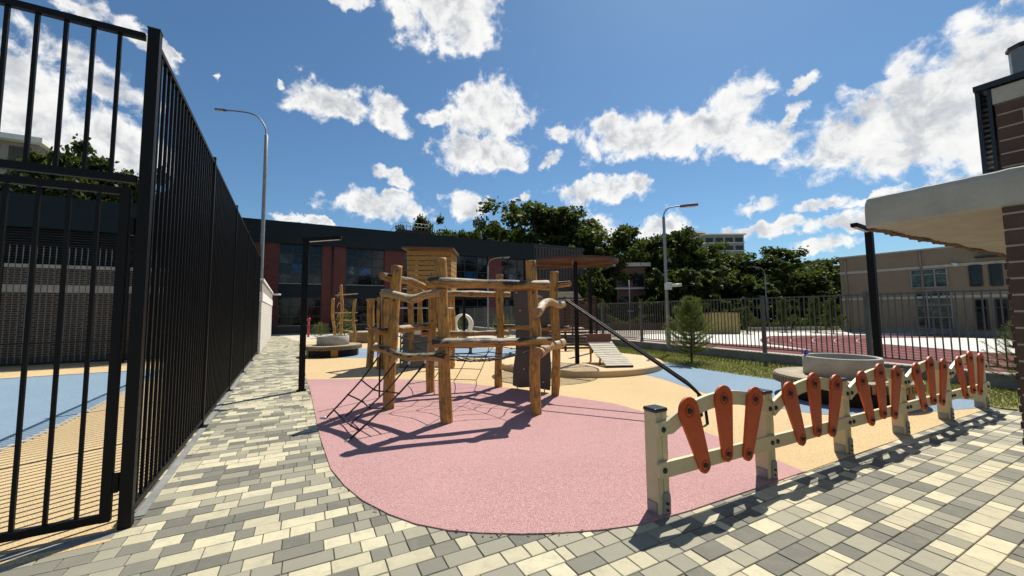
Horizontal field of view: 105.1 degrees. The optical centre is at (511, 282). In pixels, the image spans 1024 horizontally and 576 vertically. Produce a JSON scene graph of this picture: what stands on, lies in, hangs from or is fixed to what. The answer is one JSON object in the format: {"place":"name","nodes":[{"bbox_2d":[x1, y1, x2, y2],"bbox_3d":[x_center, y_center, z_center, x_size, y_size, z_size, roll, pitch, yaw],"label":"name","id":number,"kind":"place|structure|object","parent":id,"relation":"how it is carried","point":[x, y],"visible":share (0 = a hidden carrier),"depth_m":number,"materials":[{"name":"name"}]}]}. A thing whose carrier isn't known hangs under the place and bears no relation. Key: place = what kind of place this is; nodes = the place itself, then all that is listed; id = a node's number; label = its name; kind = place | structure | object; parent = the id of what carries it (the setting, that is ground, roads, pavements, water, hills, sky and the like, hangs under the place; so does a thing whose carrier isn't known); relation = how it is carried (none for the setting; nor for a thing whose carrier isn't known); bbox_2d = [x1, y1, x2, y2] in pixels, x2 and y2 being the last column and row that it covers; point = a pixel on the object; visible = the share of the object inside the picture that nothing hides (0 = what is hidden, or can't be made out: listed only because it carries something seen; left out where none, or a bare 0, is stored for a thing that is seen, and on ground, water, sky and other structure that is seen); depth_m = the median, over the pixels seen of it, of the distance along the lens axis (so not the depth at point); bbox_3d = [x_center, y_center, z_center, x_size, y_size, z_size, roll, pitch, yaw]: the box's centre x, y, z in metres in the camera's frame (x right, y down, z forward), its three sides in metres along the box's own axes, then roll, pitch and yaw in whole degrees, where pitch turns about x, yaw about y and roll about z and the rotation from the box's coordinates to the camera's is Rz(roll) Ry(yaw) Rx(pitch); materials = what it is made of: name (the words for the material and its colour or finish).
{"place":"outdoors","nodes":[
{"label":"outdoors","id":0,"kind":"place"},
{"bbox_2d":[0,370,154,447],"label":"blue ground surface","id":1,"kind":"object","parent":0,"point":[38,404],"visible":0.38,"depth_m":7.48,"materials":[{"name":"rubber"}]},
{"bbox_2d":[0,369,154,450],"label":"court kerb","id":2,"kind":"structure","parent":1,"relation":"on","point":[56,426],"depth_m":5.88,"materials":[{"name":"concrete"}]},
{"bbox_2d":[0,354,255,567],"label":"playground surface","id":3,"kind":"object","parent":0,"point":[31,484],"visible":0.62,"depth_m":3.90,"materials":[{"name":"rubber"}]},
{"bbox_2d":[0,531,116,561],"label":"gate threshold","id":4,"kind":"object","parent":3,"relation":"on","point":[48,548],"visible":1,"depth_m":2.72,"materials":[{"name":"concrete"}]},
{"bbox_2d":[0,241,161,365],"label":"court fence","id":5,"kind":"object","parent":3,"relation":"on","point":[126,308],"visible":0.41,"depth_m":12.67,"materials":[{"name":"metal"}]},
{"bbox_2d":[365,246,458,368],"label":"play tower","id":6,"kind":"structure","parent":0,"point":[413,268],"depth_m":12.05,"materials":[{"name":"wood"}]},
{"bbox_2d":[271,327,599,340],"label":"paving","id":7,"kind":"structure","parent":0,"point":[296,337],"depth_m":27.55,"materials":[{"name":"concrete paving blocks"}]},
{"bbox_2d":[242,217,533,333],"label":"school building","id":8,"kind":"structure","parent":7,"relation":"on","point":[355,260],"depth_m":34.03,"materials":[{"name":"red brick"}]},
{"bbox_2d":[277,297,320,325],"bbox_3d":[-17.324,2.371,31.956,3.100,2.300,0.120,2,-5,-30],"label":"window","id":9,"kind":"structure","parent":8,"relation":"in","point":[287,314],"depth_m":31.80,"materials":[{"name":"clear glass"}]},
{"bbox_2d":[278,243,321,283],"bbox_3d":[-17.361,-1.498,32.244,3.100,3.200,0.120,2,-5,-30],"label":"window","id":10,"kind":"structure","parent":8,"relation":"in","point":[290,255],"depth_m":32.10,"materials":[{"name":"clear glass"}]},
{"bbox_2d":[345,298,376,323],"bbox_3d":[-12.966,2.514,34.444,3.240,2.300,0.120,2,-5,-30],"label":"window","id":11,"kind":"structure","parent":8,"relation":"in","point":[361,303],"depth_m":34.26,"materials":[{"name":"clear glass"}]},
{"bbox_2d":[345,248,383,284],"bbox_3d":[-13.003,-1.355,34.731,3.240,3.200,0.120,2,-5,-30],"label":"window","id":12,"kind":"structure","parent":8,"relation":"in","point":[363,266],"depth_m":34.69,"materials":[{"name":"clear glass"}]},
{"bbox_2d":[390,222,429,234],"bbox_3d":[-10.766,-5.164,39.889,4.466,1.621,1.500,2,-5,-30],"label":"roof plant box","id":13,"kind":"object","parent":8,"relation":"on","point":[411,231],"visible":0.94,"depth_m":39.44,"materials":[{"name":"grey metal"}]},
{"bbox_2d":[404,299,428,322],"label":"window","id":14,"kind":"structure","parent":8,"relation":"in","point":[424,302],"depth_m":36.75,"materials":[{"name":"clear glass"}]},
{"bbox_2d":[404,252,433,285],"bbox_3d":[-8.649,-1.212,37.217,3.250,3.200,0.120,2,-5,-30],"label":"window","id":15,"kind":"structure","parent":8,"relation":"in","point":[405,253],"depth_m":36.63,"materials":[{"name":"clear glass"}]},
{"bbox_2d":[455,299,486,320],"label":"window","id":16,"kind":"structure","parent":8,"relation":"in","point":[470,303],"depth_m":39.56,"materials":[{"name":"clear glass"}]},
{"bbox_2d":[456,255,487,279],"bbox_3d":[-4.144,-1.065,39.788,3.690,3.200,0.120,2,-5,-30],"label":"window","id":17,"kind":"structure","parent":8,"relation":"in","point":[470,267],"depth_m":39.88,"materials":[{"name":"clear glass"}]},
{"bbox_2d":[502,258,524,279],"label":"window","id":18,"kind":"structure","parent":8,"relation":"in","point":[512,269],"depth_m":42.28,"materials":[{"name":"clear glass"}]},
{"bbox_2d":[530,243,583,324],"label":"ribbed hall","id":19,"kind":"structure","parent":7,"relation":"on","point":[542,250],"depth_m":45.69,"materials":[{"name":"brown metal"}]},
{"bbox_2d":[0,335,1023,575],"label":"paved path","id":20,"kind":"structure","parent":0,"point":[987,554],"depth_m":2.94,"materials":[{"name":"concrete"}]},
{"bbox_2d":[257,278,272,352],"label":"whitewashed wall","id":21,"kind":"structure","parent":20,"relation":"on","point":[265,314],"depth_m":18.54,"materials":[{"name":"brick"}]},
{"bbox_2d":[296,236,341,391],"bbox_3d":[-4.090,0.624,8.327,0.832,3.268,0.221,0,-4,-14],"label":"path lamp","id":22,"kind":"object","parent":20,"relation":"on","point":[303,314],"visible":0.98,"depth_m":8.22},
{"bbox_2d":[1002,204,1023,418],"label":"brick corner building","id":23,"kind":"structure","parent":20,"relation":"on","point":[1013,220],"depth_m":2.08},
{"bbox_2d":[865,165,1023,257],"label":"concrete canopy","id":24,"kind":"object","parent":23,"relation":"on","point":[965,213],"visible":0.94,"depth_m":2.46,"materials":[{"name":"concrete"}]},
{"bbox_2d":[972,71,1023,173],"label":"brick storey","id":25,"kind":"object","parent":24,"relation":"on","point":[999,102],"visible":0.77,"depth_m":2.56,"materials":[{"name":"brick"}]},
{"bbox_2d":[1005,41,1023,74],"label":"metal chimney","id":26,"kind":"object","parent":25,"relation":"on","point":[1015,53],"visible":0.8,"depth_m":2.88,"materials":[{"name":"metal"}]},
{"bbox_2d":[1004,259,1023,444],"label":"brick pier","id":27,"kind":"structure","parent":20,"relation":"on","point":[1014,343],"depth_m":4.35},
{"bbox_2d":[0,0,1023,264],"label":"sky","id":28,"kind":"structure","parent":0,"point":[780,119],"materials":[{"name":"blue"}]},
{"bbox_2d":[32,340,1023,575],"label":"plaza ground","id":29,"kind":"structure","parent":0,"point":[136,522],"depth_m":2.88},
{"bbox_2d":[0,150,93,195],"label":"tree","id":30,"kind":"object","parent":29,"relation":"on","point":[35,157],"visible":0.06,"depth_m":25.37,"materials":[{"name":"green plant"}]},
{"bbox_2d":[0,191,171,366],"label":"court side building","id":31,"kind":"structure","parent":29,"relation":"on","point":[20,215],"depth_m":13.25,"materials":[{"name":"metal"}]},
{"bbox_2d":[9,133,166,199],"bbox_3d":[-27.532,-2.582,25.681,7.761,12.704,7.193,3,-5,-37],"label":"tree","id":32,"kind":"object","parent":29,"relation":"on","point":[67,158],"visible":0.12,"depth_m":24.52,"materials":[{"name":"green plant"}]},
{"bbox_2d":[134,354,257,517],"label":"fence kerb","id":33,"kind":"structure","parent":29,"relation":"on","point":[145,506],"depth_m":4.26,"materials":[{"name":"concrete"}]},
{"bbox_2d":[0,0,260,530],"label":"tall railing fence","id":34,"kind":"object","parent":33,"relation":"on","point":[207,334],"visible":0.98,"depth_m":3.82,"materials":[{"name":"black metal"}]},
{"bbox_2d":[0,174,135,542],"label":"railing gate","id":35,"kind":"structure","parent":34,"relation":"attached to","point":[110,480],"depth_m":2.90,"materials":[{"name":"metal"}]},
{"bbox_2d":[214,108,267,277],"bbox_3d":[-15.304,-3.289,21.842,3.157,13.290,0.245,-1,-4,1],"label":"street lamp","id":36,"kind":"object","parent":29,"relation":"on","point":[263,213],"visible":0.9,"depth_m":21.89,"materials":[{"name":"metal"}]},
{"bbox_2d":[307,379,803,534],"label":"pink rubber ground","id":37,"kind":"structure","parent":0,"point":[493,460],"depth_m":4.15,"materials":[{"name":"rubber"}]},
{"bbox_2d":[319,257,708,441],"bbox_3d":[-0.029,0.949,7.076,5.797,2.466,4.314,-1,-4,0],"label":"log climbing frame","id":38,"kind":"object","parent":37,"relation":"on","point":[534,343],"visible":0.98,"depth_m":6.48,"materials":[{"name":"brown wood"}]},
{"bbox_2d":[299,339,985,472],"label":"yellow rubber ground","id":39,"kind":"structure","parent":0,"point":[638,392],"depth_m":7.29,"materials":[{"name":"rubber"}]},
{"bbox_2d":[331,285,357,342],"bbox_3d":[-8.056,1.581,19.015,2.264,3.032,0.445,-4,-6,40],"label":"rope post trio","id":40,"kind":"object","parent":39,"relation":"on","point":[342,312],"visible":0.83,"depth_m":19.46,"materials":[{"name":"wood"}]},
{"bbox_2d":[349,331,376,342],"bbox_3d":[-7.998,2.990,21.787,2.000,0.580,2.000,-1,-4,0],"label":"tub seat","id":41,"kind":"object","parent":39,"relation":"on","point":[361,336],"visible":0.34,"depth_m":20.82,"materials":[{"name":"brown wood"}]},
{"bbox_2d":[334,348,515,357],"bbox_3d":[-4.122,2.803,15.656,9.160,0.010,4.154,-1,-4,0],"label":"blue rubber patch","id":42,"kind":"object","parent":39,"relation":"on","point":[362,353],"visible":0.12,"depth_m":15.47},
{"bbox_2d":[306,342,361,357],"bbox_3d":[-6.836,2.576,14.955,2.080,0.410,2.080,-1,-4,0],"label":"round bench","id":43,"kind":"object","parent":42,"relation":"on","point":[316,351],"visible":0.75,"depth_m":14.16,"materials":[{"name":"brown wood"}]},
{"bbox_2d":[316,335,348,345],"bbox_3d":[-6.839,2.212,14.982,1.130,0.340,1.130,-1,-4,0],"label":"planter ring","id":44,"kind":"object","parent":43,"relation":"on","point":[330,340],"visible":0.98,"depth_m":14.53,"materials":[{"name":"concrete"}]},
{"bbox_2d":[462,288,465,337],"bbox_3d":[-2.067,1.431,19.040,0.745,3.208,0.206,1,-5,-20],"label":"path lamp","id":45,"kind":"object","parent":39,"relation":"on","point":[463,313],"visible":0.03,"depth_m":18.91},
{"bbox_2d":[538,292,597,350],"bbox_3d":[1.891,1.550,15.777,2.820,2.410,1.500,-1,-4,0],"label":"slatted screen","id":46,"kind":"object","parent":39,"relation":"on","point":[569,296],"visible":0.39,"depth_m":15.12,"materials":[{"name":"brown wood"}]},
{"bbox_2d":[502,351,662,377],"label":"round platform","id":47,"kind":"structure","parent":39,"relation":"on","point":[587,368],"depth_m":10.21,"materials":[{"name":"yellow rubber"}]},
{"bbox_2d":[533,255,618,363],"bbox_3d":[1.808,0.860,11.874,2.584,2.899,3.497,-1,-4,0],"label":"round pergola","id":48,"kind":"object","parent":47,"relation":"on","point":[575,262],"visible":0.82,"depth_m":10.96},
{"bbox_2d":[586,334,632,367],"bbox_3d":[2.615,1.825,10.636,0.724,0.785,1.448,0,-4,-9],"label":"wooden lounger","id":49,"kind":"object","parent":47,"relation":"on","point":[605,350],"visible":1,"depth_m":10.74,"materials":[{"name":"brown wood"}]},
{"bbox_2d":[643,351,990,515],"bbox_3d":[4.333,1.436,4.681,7.190,0.947,0.210,2,-5,-26],"label":"picket fence","id":50,"kind":"object","parent":39,"relation":"on","point":[762,441],"visible":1,"depth_m":3.80,"materials":[{"name":"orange wood"}]},
{"bbox_2d":[693,233,745,257],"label":"apartment block","id":51,"kind":"structure","parent":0,"point":[736,244],"depth_m":151.47,"materials":[{"name":"paint"}]},
{"bbox_2d":[598,328,841,338],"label":"sports ground","id":52,"kind":"structure","parent":0,"point":[622,333],"depth_m":38.71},
{"bbox_2d":[563,271,608,327],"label":"tree","id":53,"kind":"object","parent":52,"relation":"on","point":[583,285],"visible":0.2,"depth_m":46.20,"materials":[{"name":"green plant"}]},
{"bbox_2d":[587,276,629,322],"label":"tree","id":54,"kind":"object","parent":52,"relation":"on","point":[602,286],"visible":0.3,"depth_m":48.75,"materials":[{"name":"green plant"}]},
{"bbox_2d":[593,323,703,330],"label":"wall","id":55,"kind":"structure","parent":52,"relation":"on","point":[649,328],"depth_m":43.65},
{"bbox_2d":[631,267,706,322],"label":"tree","id":56,"kind":"object","parent":52,"relation":"on","point":[653,281],"visible":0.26,"depth_m":48.24,"materials":[{"name":"green plant"}]},
{"bbox_2d":[774,298,799,331],"bbox_3d":[26.360,3.080,37.899,1.947,3.375,2.101,0,-4,-13],"label":"tree","id":57,"kind":"object","parent":52,"relation":"on","point":[783,312],"visible":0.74,"depth_m":37.73,"materials":[{"name":"green plant"}]},
{"bbox_2d":[748,326,838,330],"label":"kerb wall","id":58,"kind":"structure","parent":52,"relation":"on","point":[788,328],"depth_m":40.14,"materials":[{"name":"concrete"}]},
{"bbox_2d":[749,317,840,328],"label":"hedge","id":59,"kind":"object","parent":52,"relation":"on","point":[788,325],"visible":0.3,"depth_m":41.44,"materials":[{"name":"green plant"}]},
{"bbox_2d":[614,338,911,363],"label":"running track","id":60,"kind":"structure","parent":0,"point":[758,349],"depth_m":21.92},
{"bbox_2d":[511,334,1020,410],"bbox_3d":[5.252,2.544,13.362,2.740,0.020,31.689,1,-5,-25],"label":"lawn strip","id":61,"kind":"object","parent":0,"point":[1015,408],"visible":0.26,"depth_m":9.59,"materials":[{"name":"plant"}]},
{"bbox_2d":[662,294,720,361],"bbox_3d":[5.483,1.390,11.975,1.651,2.099,1.726,-1,-4,0],"label":"pine tree","id":62,"kind":"object","parent":61,"relation":"on","point":[689,322],"visible":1,"depth_m":11.89,"materials":[{"name":"green plant"}]},
{"bbox_2d":[850,223,883,358],"bbox_3d":[7.142,0.465,7.836,0.692,3.298,0.181,2,-5,-29],"label":"path lamp","id":63,"kind":"object","parent":61,"relation":"on","point":[873,297],"visible":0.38,"depth_m":7.94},
{"bbox_2d":[639,332,913,349],"bbox_3d":[25.681,3.896,26.043,33.052,0.018,22.678,-3,-5,28],"label":"white court apron","id":64,"kind":"object","parent":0,"point":[760,336],"visible":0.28,"depth_m":32.47,"materials":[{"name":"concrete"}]},
{"bbox_2d":[703,313,740,333],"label":"timber store","id":65,"kind":"structure","parent":64,"relation":"on","point":[726,323],"depth_m":35.59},
{"bbox_2d":[740,305,756,332],"bbox_3d":[21.547,3.373,35.865,1.488,2.581,1.607,0,-4,-13],"label":"tree","id":66,"kind":"object","parent":64,"relation":"on","point":[747,316],"visible":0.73,"depth_m":35.74,"materials":[{"name":"green plant"}]},
{"bbox_2d":[805,295,827,331],"bbox_3d":[28.679,2.907,36.909,2.036,3.530,2.198,0,-4,-13],"label":"tree","id":67,"kind":"object","parent":64,"relation":"on","point":[816,310],"visible":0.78,"depth_m":36.76,"materials":[{"name":"green plant"}]},
{"bbox_2d":[821,298,848,332],"bbox_3d":[28.551,2.900,34.901,1.874,3.249,2.023,0,-4,-13],"label":"tree","id":68,"kind":"object","parent":64,"relation":"on","point":[832,306],"visible":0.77,"depth_m":34.74,"materials":[{"name":"green plant"}]},
{"bbox_2d":[573,343,1019,407],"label":"grass","id":69,"kind":"structure","parent":0,"point":[669,358],"depth_m":11.05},
{"bbox_2d":[644,362,977,414],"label":"blue rubber ground","id":70,"kind":"structure","parent":0,"point":[704,381],"depth_m":8.50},
{"bbox_2d":[773,367,926,408],"bbox_3d":[5.948,1.865,7.047,2.080,0.410,2.080,-1,-4,0],"label":"round bench","id":71,"kind":"object","parent":70,"relation":"on","point":[788,374],"visible":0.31,"depth_m":6.50,"materials":[{"name":"brown wood"}]},
{"bbox_2d":[802,353,883,379],"bbox_3d":[5.945,1.502,7.074,1.130,0.340,1.130,-1,-4,0],"label":"planter ring","id":72,"kind":"object","parent":71,"relation":"on","point":[848,366],"visible":0.82,"depth_m":6.79,"materials":[{"name":"concrete"}]},
{"bbox_2d":[760,334,1016,372],"bbox_3d":[26.116,3.968,27.117,35.888,0.026,13.666,3,-5,-36],"label":"running track bend","id":73,"kind":"object","parent":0,"point":[909,353],"visible":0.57,"depth_m":21.61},
{"bbox_2d":[882,338,1014,353],"bbox_3d":[28.334,3.785,24.978,18.181,0.030,7.590,3,-5,-36],"label":"track infield","id":74,"kind":"object","parent":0,"point":[972,344],"visible":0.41,"depth_m":23.80,"materials":[{"name":"white concrete"}]},
{"bbox_3d":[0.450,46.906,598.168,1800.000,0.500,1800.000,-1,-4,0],"label":"terrain","id":75,"kind":"structure","parent":0,"visible":0},
{"bbox_2d":[0,132,62,174],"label":"apartment block","id":76,"kind":"structure","parent":75,"relation":"on","point":[11,144],"depth_m":52.37,"materials":[{"name":"white concrete"}]},
{"bbox_2d":[8,145,30,160],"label":"windows","id":77,"kind":"structure","parent":76,"relation":"in","point":[12,149],"depth_m":52.41,"materials":[{"name":"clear glass"}]},
{"bbox_2d":[107,172,155,203],"bbox_3d":[-24.676,-1.663,25.010,6.303,10.714,6.804,2,-5,-29],"label":"tree","id":78,"kind":"object","parent":75,"relation":"on","point":[114,198],"visible":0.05,"depth_m":24.72,"materials":[{"name":"green plant"}]},
{"bbox_2d":[395,213,450,235],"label":"tree","id":79,"kind":"object","parent":75,"relation":"on","point":[420,220],"visible":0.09,"depth_m":62.17,"materials":[{"name":"green plant"}]},
{"bbox_2d":[472,214,518,241],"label":"tree","id":80,"kind":"object","parent":75,"relation":"on","point":[494,229],"visible":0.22,"depth_m":62.69,"materials":[{"name":"green plant"}]},
{"bbox_2d":[476,197,631,276],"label":"tree","id":81,"kind":"object","parent":75,"relation":"on","point":[544,222],"visible":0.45,"depth_m":57.44,"materials":[{"name":"green plant"}]},
{"bbox_2d":[548,216,613,280],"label":"tree","id":82,"kind":"object","parent":75,"relation":"on","point":[597,226],"visible":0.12,"depth_m":59.72,"materials":[{"name":"green plant"}]},
{"bbox_2d":[589,239,619,285],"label":"tree","id":83,"kind":"object","parent":75,"relation":"on","point":[605,248],"visible":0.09,"depth_m":58.78,"materials":[{"name":"green plant"}]},
{"bbox_2d":[600,262,650,318],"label":"apartment block","id":84,"kind":"structure","parent":75,"relation":"on","point":[621,295],"depth_m":54.06,"materials":[{"name":"brick"}]},
{"bbox_2d":[592,223,659,304],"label":"tree","id":85,"kind":"object","parent":75,"relation":"on","point":[635,248],"visible":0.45,"depth_m":54.33,"materials":[{"name":"green plant"}]},
{"bbox_2d":[627,231,668,297],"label":"tree","id":86,"kind":"object","parent":75,"relation":"on","point":[659,251],"visible":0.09,"depth_m":56.52,"materials":[{"name":"green plant"}]},
{"bbox_2d":[633,224,719,309],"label":"tree","id":87,"kind":"object","parent":75,"relation":"on","point":[678,243],"visible":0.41,"depth_m":51.92,"materials":[{"name":"green plant"}]},
{"bbox_2d":[639,266,751,323],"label":"tree","id":88,"kind":"object","parent":75,"relation":"on","point":[695,281],"visible":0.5,"depth_m":45.31,"materials":[{"name":"green plant"}]},
{"bbox_2d":[667,241,756,302],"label":"tree","id":89,"kind":"object","parent":75,"relation":"on","point":[712,261],"visible":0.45,"depth_m":50.19,"materials":[{"name":"green plant"}]},
{"bbox_2d":[668,251,766,293],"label":"tree","id":90,"kind":"object","parent":75,"relation":"on","point":[755,270],"visible":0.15,"depth_m":53.54,"materials":[{"name":"green plant"}]},
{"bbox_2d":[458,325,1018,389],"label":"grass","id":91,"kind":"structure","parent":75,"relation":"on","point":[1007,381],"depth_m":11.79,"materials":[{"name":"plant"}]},
{"bbox_2d":[662,203,697,346],"bbox_3d":[6.116,-0.298,13.917,1.395,5.160,0.451,0,-4,-5],"label":"street lamp","id":92,"kind":"object","parent":91,"relation":"on","point":[668,286],"visible":0.98,"depth_m":13.97,"materials":[{"name":"metal"}]},
{"bbox_2d":[460,289,1016,368],"bbox_3d":[3.249,1.998,21.102,0.090,1.740,56.228,1,-5,-25],"label":"grey railing fence","id":93,"kind":"object","parent":91,"relation":"on","point":[478,316],"visible":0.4,"depth_m":10.85,"materials":[{"name":"metal"}]},
{"bbox_2d":[981,321,1016,376],"bbox_3d":[9.718,1.381,7.511,1.117,1.375,1.054,-1,-4,0],"label":"pine tree","id":94,"kind":"object","parent":91,"relation":"on","point":[1013,367],"visible":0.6,"depth_m":7.62,"materials":[{"name":"green plant"}]},
{"bbox_2d":[707,273,778,326],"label":"tree","id":95,"kind":"object","parent":75,"relation":"on","point":[733,290],"visible":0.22,"depth_m":47.56,"materials":[{"name":"green plant"}]},
{"bbox_2d":[709,253,785,296],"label":"tree","id":96,"kind":"object","parent":75,"relation":"on","point":[749,262],"visible":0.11,"depth_m":52.01,"materials":[{"name":"green plant"}]},
{"bbox_2d":[740,277,821,324],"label":"tree","id":97,"kind":"object","parent":75,"relation":"on","point":[773,290],"visible":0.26,"depth_m":46.73,"materials":[{"name":"green plant"}]},
{"bbox_2d":[741,245,832,299],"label":"tree","id":98,"kind":"object","parent":75,"relation":"on","point":[791,258],"visible":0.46,"depth_m":50.38,"materials":[{"name":"green plant"}]},
{"bbox_2d":[766,279,843,326],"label":"tree","id":99,"kind":"object","parent":75,"relation":"on","point":[804,289],"visible":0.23,"depth_m":48.43,"materials":[{"name":"green plant"}]},
{"bbox_2d":[783,258,840,299],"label":"tree","id":100,"kind":"object","parent":75,"relation":"on","point":[812,263],"visible":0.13,"depth_m":53.95,"materials":[{"name":"green plant"}]},
{"bbox_2d":[804,256,840,290],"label":"tree","id":101,"kind":"object","parent":75,"relation":"on","point":[835,279],"visible":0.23,"depth_m":55.30,"materials":[{"name":"green plant"}]},
{"bbox_2d":[837,246,1011,336],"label":"beige school building","id":102,"kind":"structure","parent":75,"relation":"on","point":[944,268],"depth_m":32.30,"materials":[{"name":"concrete"}]},
{"bbox_2d":[910,268,948,287],"bbox_3d":[34.524,-0.344,32.479,0.099,1.567,2.203,2,-5,-30],"label":"window","id":103,"kind":"structure","parent":102,"relation":"in","point":[935,277],"depth_m":32.39,"materials":[{"name":"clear glass"}]},
{"bbox_2d":[914,289,954,329],"bbox_3d":[34.618,2.235,32.166,0.099,3.223,2.156,2,-5,-30],"label":"window","id":104,"kind":"structure","parent":102,"relation":"in","point":[944,313],"depth_m":32.08,"materials":[{"name":"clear glass"}]},
{"bbox_2d":[968,264,983,286],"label":"window","id":105,"kind":"structure","parent":102,"relation":"in","point":[975,278],"depth_m":30.25,"materials":[{"name":"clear glass"}]},
{"bbox_2d":[974,299,990,329],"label":"window","id":106,"kind":"structure","parent":102,"relation":"in","point":[978,306],"depth_m":29.96,"materials":[{"name":"black glass"}]},
{"bbox_2d":[988,263,1003,285],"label":"window","id":107,"kind":"structure","parent":102,"relation":"in","point":[995,271],"depth_m":29.40,"materials":[{"name":"grey glass"}]},
{"bbox_2d":[994,298,1010,329],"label":"window","id":108,"kind":"structure","parent":102,"relation":"in","point":[1005,303],"depth_m":29.10,"materials":[{"name":"black glass"}]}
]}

